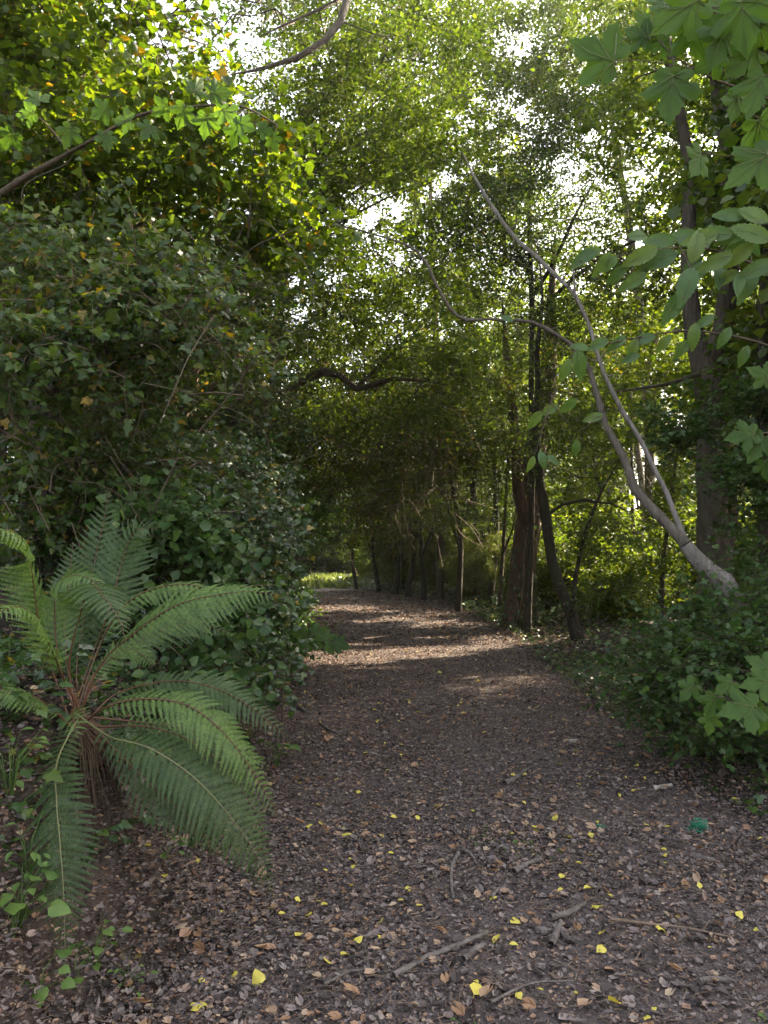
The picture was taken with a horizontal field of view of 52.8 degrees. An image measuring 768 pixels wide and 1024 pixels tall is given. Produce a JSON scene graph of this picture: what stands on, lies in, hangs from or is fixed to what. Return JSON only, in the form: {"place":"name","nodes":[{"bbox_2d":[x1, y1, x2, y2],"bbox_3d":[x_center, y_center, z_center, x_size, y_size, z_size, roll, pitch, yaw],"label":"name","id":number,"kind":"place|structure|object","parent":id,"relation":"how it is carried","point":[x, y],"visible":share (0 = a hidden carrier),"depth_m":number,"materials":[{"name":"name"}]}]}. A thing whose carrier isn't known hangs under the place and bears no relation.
{"place":"outdoors","nodes":[
{"label":"outdoors","id":0,"kind":"place"},
{"bbox_2d":[7,0,748,537],"label":"sky","id":1,"kind":"structure","parent":0,"point":[242,36],"materials":[{"name":"white"}]},
{"bbox_2d":[0,575,767,1023],"bbox_3d":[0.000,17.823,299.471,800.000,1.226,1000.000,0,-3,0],"label":"ground","id":2,"kind":"structure","parent":0,"point":[104,875],"depth_m":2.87,"materials":[{"name":"brown plant"}]},
{"bbox_2d":[0,727,49,808],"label":"weed plant","id":3,"kind":"object","parent":2,"relation":"on","point":[19,783],"visible":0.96,"depth_m":2.65,"materials":[{"name":"green plant"}]},
{"bbox_2d":[0,861,52,927],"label":"weed plant","id":4,"kind":"object","parent":2,"relation":"on","point":[43,898],"visible":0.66,"depth_m":2.42,"materials":[{"name":"green plant"}]},
{"bbox_2d":[0,743,62,783],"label":"weed plant","id":5,"kind":"object","parent":2,"relation":"on","point":[54,775],"visible":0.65,"depth_m":2.69,"materials":[{"name":"green plant"}]},
{"bbox_2d":[0,868,70,936],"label":"weed plant","id":6,"kind":"object","parent":2,"relation":"on","point":[57,907],"visible":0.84,"depth_m":2.40,"materials":[{"name":"green plant"}]},
{"bbox_2d":[0,784,70,821],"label":"weed plant","id":7,"kind":"object","parent":2,"relation":"on","point":[17,806],"visible":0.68,"depth_m":2.62,"materials":[{"name":"green plant"}]},
{"bbox_2d":[4,811,67,888],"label":"weed plant","id":8,"kind":"object","parent":2,"relation":"on","point":[34,856],"visible":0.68,"depth_m":2.53,"materials":[{"name":"green plant"}]},
{"bbox_2d":[0,680,73,725],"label":"weed plant","id":9,"kind":"object","parent":2,"relation":"on","point":[42,711],"visible":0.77,"depth_m":2.85,"materials":[{"name":"green plant"}]},
{"bbox_2d":[0,637,74,675],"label":"weed plant","id":10,"kind":"object","parent":2,"relation":"on","point":[34,654],"visible":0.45,"depth_m":3.13,"materials":[{"name":"green plant"}]},
{"bbox_2d":[21,949,75,1007],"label":"weed plant","id":11,"kind":"object","parent":2,"relation":"on","point":[67,982],"visible":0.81,"depth_m":2.32,"materials":[{"name":"green plant"}]},
{"bbox_2d":[0,634,117,680],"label":"weed plant","id":12,"kind":"object","parent":2,"relation":"on","point":[83,645],"visible":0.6,"depth_m":3.15,"materials":[{"name":"green plant"}]},
{"bbox_2d":[64,941,103,989],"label":"weed plant","id":13,"kind":"object","parent":2,"relation":"on","point":[97,950],"visible":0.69,"depth_m":2.51,"materials":[{"name":"green plant"}]},
{"bbox_2d":[52,819,133,864],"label":"weed plant","id":14,"kind":"object","parent":2,"relation":"on","point":[122,825],"visible":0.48,"depth_m":2.78,"materials":[{"name":"green plant"}]},
{"bbox_2d":[67,919,132,971],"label":"weed plant","id":15,"kind":"object","parent":2,"relation":"on","point":[108,932],"visible":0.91,"depth_m":2.57,"materials":[{"name":"green plant"}]},
{"bbox_2d":[0,0,216,582],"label":"background tree","id":16,"kind":"object","parent":2,"relation":"on","point":[3,428],"visible":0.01,"depth_m":13.07,"materials":[{"name":"green plant"}]},
{"bbox_2d":[101,947,158,997],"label":"weed plant","id":17,"kind":"object","parent":2,"relation":"on","point":[140,980],"visible":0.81,"depth_m":2.61,"materials":[{"name":"green plant"}]},
{"bbox_2d":[0,245,267,519],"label":"background tree","id":18,"kind":"object","parent":2,"relation":"on","point":[218,377],"visible":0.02,"depth_m":13.12,"materials":[{"name":"green plant"}]},
{"bbox_2d":[0,76,282,198],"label":"sycamore sapling","id":19,"kind":"object","parent":2,"relation":"on","point":[217,95],"visible":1,"depth_m":4.12,"materials":[{"name":"green plant"}]},
{"bbox_2d":[0,492,290,949],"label":"fern","id":20,"kind":"object","parent":2,"relation":"on","point":[89,734],"visible":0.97,"depth_m":2.91,"materials":[{"name":"green plant"}]},
{"bbox_2d":[0,408,325,719],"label":"ivy bush","id":21,"kind":"object","parent":2,"relation":"on","point":[277,545],"visible":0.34,"depth_m":5.98,"materials":[{"name":"green plant"}]},
{"bbox_2d":[4,228,334,500],"bbox_3d":[-2.253,-0.984,8.456,3.454,4.341,3.416,0,-3,0],"label":"leaning ivy tree","id":22,"kind":"object","parent":2,"relation":"on","point":[259,305],"visible":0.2,"depth_m":8.46,"materials":[{"name":"green plant"}]},
{"bbox_2d":[0,0,373,360],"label":"broad leaved tree","id":23,"kind":"object","parent":2,"relation":"on","point":[42,52],"visible":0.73,"depth_m":5.32,"materials":[{"name":"green plant"}]},
{"bbox_2d":[73,460,310,725],"bbox_3d":[-1.200,0.483,4.609,1.181,1.594,1.496,3,-4,-41],"label":"bramble","id":24,"kind":"object","parent":2,"relation":"on","point":[180,546],"visible":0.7,"depth_m":4.48,"materials":[{"name":"green plant"}]},
{"bbox_2d":[0,129,387,650],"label":"ivy clad tree","id":25,"kind":"object","parent":2,"relation":"on","point":[52,365],"visible":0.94,"depth_m":4.39,"materials":[{"name":"green plant"}]},
{"bbox_2d":[255,739,300,767],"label":"weed plant","id":26,"kind":"object","parent":2,"relation":"on","point":[295,746],"visible":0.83,"depth_m":5.51,"materials":[{"name":"green plant"}]},
{"bbox_2d":[129,0,432,84],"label":"overhanging tree","id":27,"kind":"object","parent":2,"relation":"on","point":[338,23],"visible":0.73,"depth_m":6.54,"materials":[{"name":"green plant"}]},
{"bbox_2d":[252,455,358,661],"bbox_3d":[-1.372,0.744,11.615,1.881,2.921,6.238,0,-3,0],"label":"leafy bush","id":28,"kind":"object","parent":2,"relation":"on","point":[324,515],"visible":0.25,"depth_m":11.65,"materials":[{"name":"green plant"}]},
{"bbox_2d":[299,520,348,572],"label":"undergrowth bush","id":29,"kind":"object","parent":2,"relation":"on","point":[318,561],"visible":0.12,"depth_m":50.78,"materials":[{"name":"green plant"}]},
{"bbox_2d":[210,276,471,531],"bbox_3d":[-1.763,-2.150,20.789,9.693,9.051,5.709,2,-4,-30],"label":"hawthorn thicket","id":30,"kind":"object","parent":2,"relation":"on","point":[333,388],"visible":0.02,"depth_m":20.64,"materials":[{"name":"green plant"}]},
{"bbox_2d":[144,0,540,579],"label":"tall tree","id":31,"kind":"object","parent":2,"relation":"on","point":[430,21],"visible":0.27,"depth_m":14.28,"materials":[{"name":"green plant"}]},
{"bbox_2d":[320,528,370,575],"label":"undergrowth bush","id":32,"kind":"object","parent":2,"relation":"on","point":[347,565],"visible":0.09,"depth_m":49.37,"materials":[{"name":"green plant"}]},
{"bbox_2d":[330,449,378,589],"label":"young tree","id":33,"kind":"object","parent":2,"relation":"on","point":[354,575],"visible":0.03,"depth_m":34.84,"materials":[{"name":"green plant"}]},
{"bbox_2d":[325,454,393,591],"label":"young tree","id":34,"kind":"object","parent":2,"relation":"on","point":[375,571],"visible":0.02,"depth_m":32.85,"materials":[{"name":"green plant"}]},
{"bbox_2d":[198,0,531,536],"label":"arching hornbeam","id":35,"kind":"object","parent":2,"relation":"on","point":[403,112],"visible":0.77,"depth_m":9.73,"materials":[{"name":"green plant"}]},
{"bbox_2d":[335,536,395,578],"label":"undergrowth bush","id":36,"kind":"object","parent":2,"relation":"on","point":[358,561],"visible":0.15,"depth_m":38.48,"materials":[{"name":"green plant"}]},
{"bbox_2d":[205,293,528,628],"bbox_3d":[0.123,-0.743,14.913,5.197,6.428,8.744,-2,-4,30],"label":"hawthorn thicket","id":37,"kind":"object","parent":2,"relation":"on","point":[396,458],"visible":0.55,"depth_m":14.34,"materials":[{"name":"green plant"}]},
{"bbox_2d":[5,305,754,574],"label":"woodland","id":38,"kind":"object","parent":2,"relation":"on","point":[330,567],"visible":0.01,"depth_m":50.91,"materials":[{"name":"green plant"}]},
{"bbox_2d":[0,576,767,870],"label":"ground cover","id":39,"kind":"object","parent":2,"relation":"on","point":[6,681],"visible":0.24,"depth_m":5.55,"materials":[{"name":"green plant"}]},
{"bbox_2d":[331,428,450,589],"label":"background tree","id":40,"kind":"object","parent":2,"relation":"on","point":[388,552],"visible":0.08,"depth_m":32.43,"materials":[{"name":"green plant"}]},
{"bbox_2d":[364,531,417,587],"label":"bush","id":41,"kind":"object","parent":2,"relation":"on","point":[387,567],"visible":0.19,"depth_m":34.24,"materials":[{"name":"green plant"}]},
{"bbox_2d":[288,571,498,588],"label":"glade grass","id":42,"kind":"structure","parent":2,"relation":"on","point":[322,580],"depth_m":37.24,"materials":[{"name":"green plant"}]},
{"bbox_2d":[343,445,446,594],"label":"young tree","id":43,"kind":"object","parent":2,"relation":"on","point":[397,577],"visible":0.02,"depth_m":30.84,"materials":[{"name":"green plant"}]},
{"bbox_2d":[343,435,448,596],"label":"young tree","id":44,"kind":"object","parent":2,"relation":"on","point":[408,591],"visible":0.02,"depth_m":28.85,"materials":[{"name":"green plant"}]},
{"bbox_2d":[397,521,434,589],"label":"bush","id":45,"kind":"object","parent":2,"relation":"on","point":[407,553],"visible":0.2,"depth_m":30.73,"materials":[{"name":"green plant"}]},
{"bbox_2d":[362,382,470,599],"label":"young tree","id":46,"kind":"object","parent":2,"relation":"on","point":[422,549],"visible":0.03,"depth_m":26.88,"materials":[{"name":"green plant"}]},
{"bbox_2d":[300,0,557,600],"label":"tall tree","id":47,"kind":"object","parent":2,"relation":"on","point":[440,580],"visible":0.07,"depth_m":26.79,"materials":[{"name":"green plant"}]},
{"bbox_2d":[406,520,456,595],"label":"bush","id":48,"kind":"object","parent":2,"relation":"on","point":[433,554],"visible":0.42,"depth_m":28.23,"materials":[{"name":"green plant"}]},
{"bbox_2d":[391,438,511,587],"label":"background tree","id":49,"kind":"object","parent":2,"relation":"on","point":[478,495],"visible":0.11,"depth_m":28.52,"materials":[{"name":"green plant"}]},
{"bbox_2d":[395,322,528,611],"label":"young tree","id":50,"kind":"object","parent":2,"relation":"on","point":[458,599],"visible":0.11,"depth_m":20.91,"materials":[{"name":"green plant"}]},
{"bbox_2d":[411,378,525,601],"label":"young tree","id":51,"kind":"object","parent":2,"relation":"on","point":[473,592],"visible":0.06,"depth_m":23.83,"materials":[{"name":"green plant"}]},
{"bbox_2d":[438,527,499,601],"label":"bush","id":52,"kind":"object","parent":2,"relation":"on","point":[469,559],"visible":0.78,"depth_m":23.25,"materials":[{"name":"green plant"}]},
{"bbox_2d":[442,521,509,593],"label":"undergrowth bush","id":53,"kind":"object","parent":2,"relation":"on","point":[451,549],"visible":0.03,"depth_m":26.72,"materials":[{"name":"green plant"}]},
{"bbox_2d":[442,507,511,598],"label":"background tree","id":54,"kind":"object","parent":2,"relation":"on","point":[484,521],"visible":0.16,"depth_m":25.86,"materials":[{"name":"green plant"}]},
{"bbox_2d":[439,349,556,604],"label":"young tree","id":55,"kind":"object","parent":2,"relation":"on","point":[490,590],"visible":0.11,"depth_m":21.89,"materials":[{"name":"green plant"}]},
{"bbox_2d":[427,325,592,615],"bbox_3d":[2.998,-0.875,18.493,3.996,7.068,3.999,0,-3,0],"label":"young tree","id":56,"kind":"object","parent":2,"relation":"on","point":[505,480],"visible":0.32,"depth_m":18.34,"materials":[{"name":"green plant"}]},
{"bbox_2d":[481,529,545,604],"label":"bush","id":57,"kind":"object","parent":2,"relation":"on","point":[490,567],"visible":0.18,"depth_m":20.38,"materials":[{"name":"green plant"}]},
{"bbox_2d":[441,170,591,521],"bbox_3d":[4.063,-4.181,25.158,5.080,14.185,5.227,1,-3,-22],"label":"background tree","id":58,"kind":"object","parent":2,"relation":"on","point":[494,322],"visible":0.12,"depth_m":24.90,"materials":[{"name":"green plant"}]},
{"bbox_2d":[388,49,679,629],"bbox_3d":[3.406,-4.055,17.540,6.941,13.406,6.295,1,-3,-17],"label":"ivy trunk tree","id":59,"kind":"object","parent":2,"relation":"on","point":[514,603],"visible":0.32,"depth_m":16.52,"materials":[{"name":"green plant"}]},
{"bbox_2d":[483,514,587,608],"bbox_3d":[4.240,1.426,20.037,3.005,2.673,3.309,-2,-4,28],"label":"undergrowth bush","id":60,"kind":"object","parent":2,"relation":"on","point":[544,583],"visible":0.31,"depth_m":19.55,"materials":[{"name":"green plant"}]},
{"bbox_2d":[492,198,612,590],"bbox_3d":[6.375,-4.531,30.157,5.140,15.373,5.328,-1,-4,24],"label":"background tree","id":61,"kind":"object","parent":2,"relation":"on","point":[560,322],"visible":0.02,"depth_m":30.15,"materials":[{"name":"green plant"}]},
{"bbox_2d":[390,0,718,634],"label":"holly tree","id":62,"kind":"object","parent":2,"relation":"on","point":[548,147],"visible":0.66,"depth_m":14.64,"materials":[{"name":"green plant"}]},
{"bbox_2d":[342,153,767,753],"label":"leaning tree","id":63,"kind":"object","parent":2,"relation":"on","point":[696,557],"visible":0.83,"depth_m":6.30,"materials":[{"name":"grey plant"}]},
{"bbox_2d":[499,376,627,559],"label":"understorey tree","id":64,"kind":"object","parent":2,"relation":"on","point":[558,496],"visible":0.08,"depth_m":25.86,"materials":[{"name":"green plant"}]},
{"bbox_2d":[523,308,621,513],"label":"background tree","id":65,"kind":"object","parent":2,"relation":"on","point":[546,467],"visible":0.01,"depth_m":39.63,"materials":[{"name":"green plant"}]},
{"bbox_2d":[471,242,675,641],"bbox_3d":[3.039,-1.187,13.072,3.163,6.956,3.713,0,-3,0],"label":"slim curved tree","id":66,"kind":"object","parent":2,"relation":"on","point":[567,603],"visible":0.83,"depth_m":12.97,"materials":[{"name":"green plant"}]},
{"bbox_2d":[419,0,753,528],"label":"tall pale tree","id":67,"kind":"object","parent":2,"relation":"on","point":[643,379],"visible":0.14,"depth_m":19.10,"materials":[{"name":"green plant"}]},
{"bbox_2d":[553,502,641,597],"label":"undergrowth bush","id":68,"kind":"object","parent":2,"relation":"on","point":[593,529],"visible":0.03,"depth_m":22.05,"materials":[{"name":"green plant"}]},
{"bbox_2d":[539,496,693,616],"bbox_3d":[5.417,1.171,18.047,3.381,3.007,3.722,-1,-3,18],"label":"undergrowth bush","id":69,"kind":"object","parent":2,"relation":"on","point":[565,549],"visible":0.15,"depth_m":17.64,"materials":[{"name":"green plant"}]},
{"bbox_2d":[557,284,677,508],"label":"background tree","id":70,"kind":"object","parent":2,"relation":"on","point":[634,465],"visible":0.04,"depth_m":41.00,"materials":[{"name":"green plant"}]},
{"bbox_2d":[548,333,695,611],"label":"understorey tree","id":71,"kind":"object","parent":2,"relation":"on","point":[589,471],"visible":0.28,"depth_m":17.58,"materials":[{"name":"green plant"}]},
{"bbox_2d":[555,357,695,514],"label":"understorey tree","id":72,"kind":"object","parent":2,"relation":"on","point":[596,378],"visible":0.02,"depth_m":24.03,"materials":[{"name":"green plant"}]},
{"bbox_2d":[548,113,711,521],"bbox_3d":[6.828,-4.229,20.966,5.074,13.820,5.150,0,-3,0],"label":"background tree","id":73,"kind":"object","parent":2,"relation":"on","point":[639,474],"visible":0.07,"depth_m":21.11,"materials":[{"name":"green plant"}]},
{"bbox_2d":[565,336,696,513],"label":"understorey tree","id":74,"kind":"object","parent":2,"relation":"on","point":[655,453],"visible":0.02,"depth_m":29.18,"materials":[{"name":"green plant"}]},
{"bbox_2d":[568,533,696,621],"bbox_3d":[5.062,1.420,15.594,2.482,2.005,2.254,-1,-4,25],"label":"undergrowth bush","id":75,"kind":"object","parent":2,"relation":"on","point":[610,570],"visible":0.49,"depth_m":15.19,"materials":[{"name":"green plant"}]},
{"bbox_2d":[500,315,767,471],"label":"hanging bough","id":76,"kind":"object","parent":2,"relation":"on","point":[580,364],"visible":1,"depth_m":4.15,"materials":[{"name":"green plant"}]},
{"bbox_2d":[530,0,767,654],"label":"twin trunk tree","id":77,"kind":"object","parent":2,"relation":"on","point":[681,136],"visible":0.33,"depth_m":9.92,"materials":[{"name":"green plant"}]},
{"bbox_2d":[573,344,741,626],"bbox_3d":[5.207,-0.475,14.775,3.787,5.588,3.579,0,-3,0],"label":"understorey tree","id":78,"kind":"object","parent":2,"relation":"on","point":[667,478],"visible":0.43,"depth_m":14.38,"materials":[{"name":"green plant"}]},
{"bbox_2d":[578,323,741,607],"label":"understorey tree","id":79,"kind":"object","parent":2,"relation":"on","point":[649,356],"visible":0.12,"depth_m":18.89,"materials":[{"name":"green plant"}]},
{"bbox_2d":[569,0,767,189],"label":"sycamore bough","id":80,"kind":"object","parent":2,"relation":"on","point":[738,29],"visible":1,"depth_m":1.87,"materials":[{"name":"green plant"}]},
{"bbox_2d":[570,206,767,325],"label":"chestnut bough","id":81,"kind":"object","parent":2,"relation":"on","point":[742,241],"visible":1,"depth_m":2.66,"materials":[{"name":"green plant"}]},
{"bbox_2d":[577,506,767,782],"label":"field maple bush","id":82,"kind":"object","parent":2,"relation":"on","point":[725,653],"visible":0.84,"depth_m":5.39,"materials":[{"name":"green plant"}]},
{"bbox_2d":[594,0,758,449],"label":"background tree","id":83,"kind":"object","parent":2,"relation":"on","point":[704,309],"visible":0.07,"depth_m":14.94,"materials":[{"name":"green plant"}]},
{"bbox_2d":[624,502,746,605],"bbox_3d":[7.952,1.116,19.847,4.136,3.341,3.756,0,-3,-5],"label":"undergrowth bush","id":84,"kind":"object","parent":2,"relation":"on","point":[693,572],"visible":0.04,"depth_m":19.47,"materials":[{"name":"green plant"}]},
{"bbox_2d":[618,353,767,635],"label":"maple shrub","id":85,"kind":"object","parent":2,"relation":"on","point":[745,397],"visible":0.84,"depth_m":6.88,"materials":[{"name":"green plant"}]},
{"bbox_2d":[639,36,762,412],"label":"shade tree","id":86,"kind":"object","parent":2,"relation":"on","point":[710,207],"visible":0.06,"depth_m":11.43,"materials":[{"name":"green plant"}]},
{"bbox_2d":[647,0,767,454],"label":"shade tree","id":87,"kind":"object","parent":2,"relation":"on","point":[722,169],"visible":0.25,"depth_m":8.19,"materials":[{"name":"green plant"}]},
{"bbox_2d":[705,740,725,776],"bbox_3d":[2.708,1.780,6.169,0.471,0.178,1.901,-2,-4,37],"label":"fallen stick","id":88,"kind":"object","parent":2,"relation":"on","point":[720,768],"visible":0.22,"depth_m":5.43,"materials":[{"name":"wood"}]},
{"bbox_2d":[668,42,767,347],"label":"shade tree","id":89,"kind":"object","parent":2,"relation":"on","point":[745,195],"visible":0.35,"depth_m":6.00,"materials":[{"name":"green plant"}]},
{"bbox_2d":[684,46,767,613],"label":"ivy wrapped tree","id":90,"kind":"object","parent":2,"relation":"on","point":[724,121],"visible":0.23,"depth_m":8.07,"materials":[{"name":"green plant"}]},
{"bbox_2d":[724,361,767,481],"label":"sycamore shoot","id":91,"kind":"object","parent":2,"relation":"on","point":[752,439],"visible":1,"depth_m":3.54,"materials":[{"name":"green plant"}]},
{"bbox_2d":[733,521,758,603],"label":"undergrowth bush","id":92,"kind":"object","parent":2,"relation":"on","point":[739,566],"visible":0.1,"depth_m":13.02,"materials":[{"name":"green plant"}]},
{"bbox_2d":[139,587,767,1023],"bbox_3d":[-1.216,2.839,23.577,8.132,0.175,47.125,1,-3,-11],"label":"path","id":93,"kind":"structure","parent":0,"point":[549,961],"depth_m":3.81,"materials":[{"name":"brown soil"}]},
{"bbox_2d":[281,622,350,722],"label":"sycamore seedling","id":94,"kind":"object","parent":93,"relation":"on","point":[321,634],"visible":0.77,"depth_m":6.99,"materials":[{"name":"green plant"}]},
{"bbox_2d":[0,659,767,1023],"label":"twig litter","id":95,"kind":"object","parent":93,"relation":"on","point":[408,987],"visible":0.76,"depth_m":3.60,"materials":[{"name":"brown wood"}]},
{"bbox_2d":[391,931,487,979],"bbox_3d":[0.212,1.661,2.913,0.468,0.034,0.040,3,-4,-38],"label":"fallen stick","id":96,"kind":"object","parent":93,"relation":"on","point":[404,969],"visible":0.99,"depth_m":2.90,"materials":[{"name":"grey wood"}]},
{"bbox_2d":[459,941,486,961],"bbox_3d":[0.341,1.659,2.921,0.031,0.032,0.146,-3,-4,43],"label":"fallen stick","id":97,"kind":"object","parent":93,"relation":"on","point":[473,950],"visible":1,"depth_m":2.90,"materials":[{"name":"grey wood"}]},
{"bbox_2d":[490,980,573,1002],"bbox_3d":[0.508,1.653,2.685,0.335,0.017,0.041,1,-3,-22],"label":"fallen stick","id":98,"kind":"object","parent":93,"relation":"on","point":[497,998],"visible":1,"depth_m":2.69,"materials":[{"name":"grey wood"}]},
{"bbox_2d":[547,919,563,947],"bbox_3d":[0.681,1.661,3.051,0.032,0.033,0.193,-2,-4,26],"label":"fallen stick","id":99,"kind":"object","parent":93,"relation":"on","point":[555,934],"visible":0.98,"depth_m":3.02,"materials":[{"name":"grey wood"}]},
{"bbox_2d":[549,901,586,920],"bbox_3d":[0.779,1.668,3.236,0.226,0.031,0.043,2,-4,-35],"label":"fallen stick","id":100,"kind":"object","parent":93,"relation":"on","point":[563,913],"visible":0.99,"depth_m":3.20,"materials":[{"name":"grey wood"}]},
{"bbox_2d":[610,917,729,937],"bbox_3d":[1.149,1.669,3.118,0.460,0.028,0.032,-1,-3,14],"label":"fallen stick","id":101,"kind":"object","parent":93,"relation":"on","point":[623,920],"visible":0.97,"depth_m":3.13,"materials":[{"name":"grey wood"}]},
{"bbox_2d":[696,976,731,985],"bbox_3d":[1.167,1.656,2.736,0.119,0.030,0.033,0,-3,-3],"label":"fallen stick","id":102,"kind":"object","parent":93,"relation":"on","point":[709,979],"visible":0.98,"depth_m":2.73,"materials":[{"name":"grey wood"}]},
{"bbox_2d":[677,651,767,735],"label":"sycamore seedling","id":103,"kind":"object","parent":93,"relation":"on","point":[750,708],"visible":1,"depth_m":3.29,"materials":[{"name":"green plant"}]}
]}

